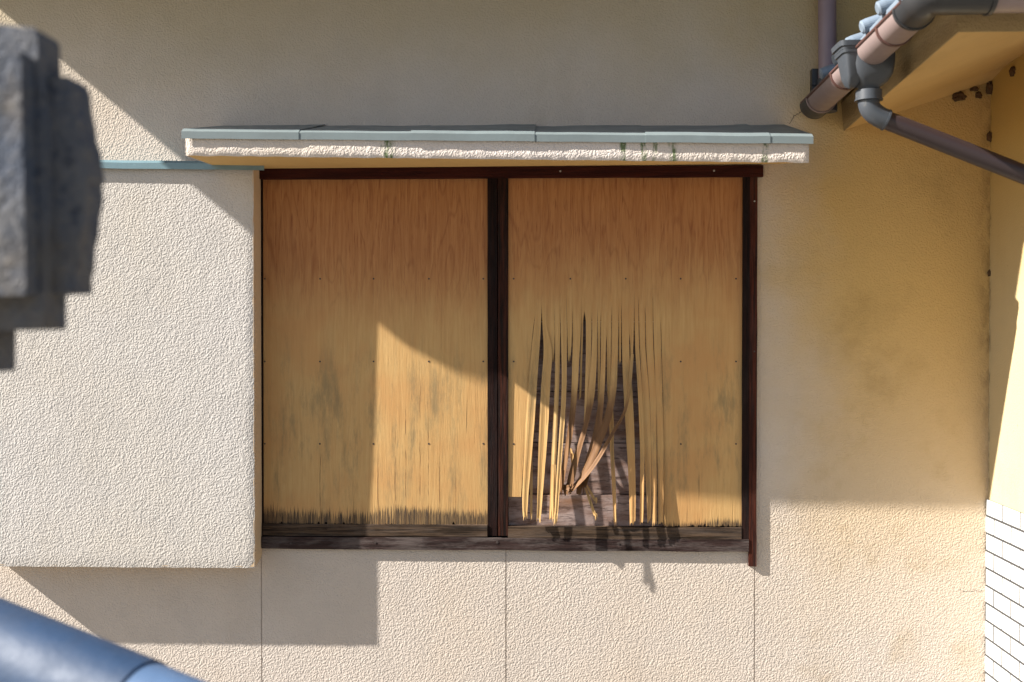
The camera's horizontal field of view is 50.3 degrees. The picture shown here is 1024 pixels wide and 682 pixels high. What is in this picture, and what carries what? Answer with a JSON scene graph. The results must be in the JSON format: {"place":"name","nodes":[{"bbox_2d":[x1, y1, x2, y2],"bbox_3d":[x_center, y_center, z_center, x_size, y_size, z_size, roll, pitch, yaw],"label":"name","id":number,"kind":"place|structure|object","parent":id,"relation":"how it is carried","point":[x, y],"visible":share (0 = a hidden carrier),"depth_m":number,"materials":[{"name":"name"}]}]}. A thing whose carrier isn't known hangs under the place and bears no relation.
{"place":"outdoors","nodes":[
{"label":"outdoors","id":0,"kind":"place"},
{"bbox_2d":[0,597,205,681],"bbox_3d":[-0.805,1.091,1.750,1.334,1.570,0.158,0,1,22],"label":"tile","id":1,"kind":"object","parent":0,"point":[35,646],"depth_m":1.65,"materials":[{"name":"blue tile"}]},
{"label":"ground","id":2,"kind":"structure","parent":0,"visible":0},
{"bbox_2d":[0,24,103,371],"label":"stone ornament","id":3,"kind":"object","parent":2,"relation":"on","point":[51,184],"visible":1,"depth_m":1.27,"materials":[{"name":"grey stone"}]},
{"bbox_2d":[0,0,1023,681],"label":"house","id":4,"kind":"structure","parent":2,"relation":"on","point":[884,542],"depth_m":3.97,"materials":[{"name":"beige paint"}]},
{"bbox_2d":[263,178,497,536],"bbox_3d":[-0.487,0.060,4.034,0.869,1.320,0.050,0,1,2],"label":"shutter","id":5,"kind":"object","parent":4,"relation":"attached to","point":[380,332],"visible":1,"depth_m":4.02,"materials":[{"name":"brown wood"}]},
{"bbox_2d":[259,165,762,566],"bbox_3d":[-0.007,0.091,4.067,1.839,1.458,0.174,0,1,2],"label":"window frame","id":6,"kind":"structure","parent":4,"relation":"in","point":[497,542],"depth_m":3.98,"materials":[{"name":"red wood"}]},
{"bbox_2d":[498,177,749,538],"bbox_3d":[0.406,0.063,3.974,0.918,1.325,0.151,0,1,2],"label":"shutter","id":7,"kind":"object","parent":4,"relation":"on","point":[648,397],"visible":1,"depth_m":3.98,"materials":[{"name":"brown wood"}]},
{"bbox_2d":[810,0,836,113],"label":"downpipe","id":8,"kind":"object","parent":4,"relation":"attached to","point":[827,43],"visible":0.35,"depth_m":3.88,"materials":[{"name":"plastic"}]},
{"bbox_2d":[800,0,1023,118],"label":"gutter","id":9,"kind":"object","parent":4,"relation":"attached to","point":[898,25],"visible":0.95,"depth_m":2.90,"materials":[{"name":"pink plastic"}]},
{"bbox_2d":[831,40,895,102],"bbox_3d":[1.045,-0.796,3.237,0.172,0.166,0.124,0,1,2],"label":"drain funnel","id":10,"kind":"object","parent":9,"relation":"attached to","point":[867,80],"visible":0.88,"depth_m":3.20,"materials":[{"name":"grey plastic"}]},
{"bbox_2d":[858,99,1023,184],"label":"drainpipe","id":11,"kind":"object","parent":10,"relation":"attached to","point":[875,113],"visible":1,"depth_m":3.21,"materials":[{"name":"grey plastic"}]},
{"bbox_2d":[952,91,966,101],"bbox_3d":[1.613,-0.882,3.928,0.050,0.037,0.020,0,1,2],"label":"mud nest","id":12,"kind":"object","parent":4,"relation":"attached to","point":[959,96],"visible":1,"depth_m":3.92,"materials":[{"name":"brown soil"}]},
{"bbox_2d":[970,86,978,90],"bbox_3d":[1.667,-0.909,3.927,0.036,0.018,0.017,0,1,2],"label":"mud nest","id":13,"kind":"object","parent":4,"relation":"attached to","point":[974,88],"visible":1,"depth_m":3.92,"materials":[{"name":"brown soil"}]},
{"bbox_2d":[975,91,981,98],"bbox_3d":[1.684,-0.887,3.929,0.026,0.027,0.012,0,1,2],"label":"mud nest","id":14,"kind":"object","parent":4,"relation":"attached to","point":[978,94],"visible":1,"depth_m":3.93,"materials":[{"name":"brown soil"}]},
{"bbox_2d":[986,131,991,141],"bbox_3d":[1.723,-0.736,3.928,0.024,0.040,0.016,0,1,2],"label":"mud nest","id":15,"kind":"object","parent":4,"relation":"attached to","point":[989,136],"visible":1,"depth_m":3.92,"materials":[{"name":"brown soil"}]},
{"bbox_2d":[986,81,992,94],"bbox_3d":[1.723,-0.912,3.923,0.032,0.057,0.022,0,1,2],"label":"mud nest","id":16,"kind":"object","parent":4,"relation":"attached to","point":[989,88],"visible":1,"depth_m":3.92,"materials":[{"name":"brown soil"}]},
{"bbox_2d":[1009,66,1015,76],"bbox_3d":[1.719,-0.925,3.743,0.019,0.035,0.042,0,1,2],"label":"mud nest","id":17,"kind":"object","parent":4,"relation":"attached to","point":[1012,72],"visible":1,"depth_m":3.73,"materials":[{"name":"brown soil"}]}
]}

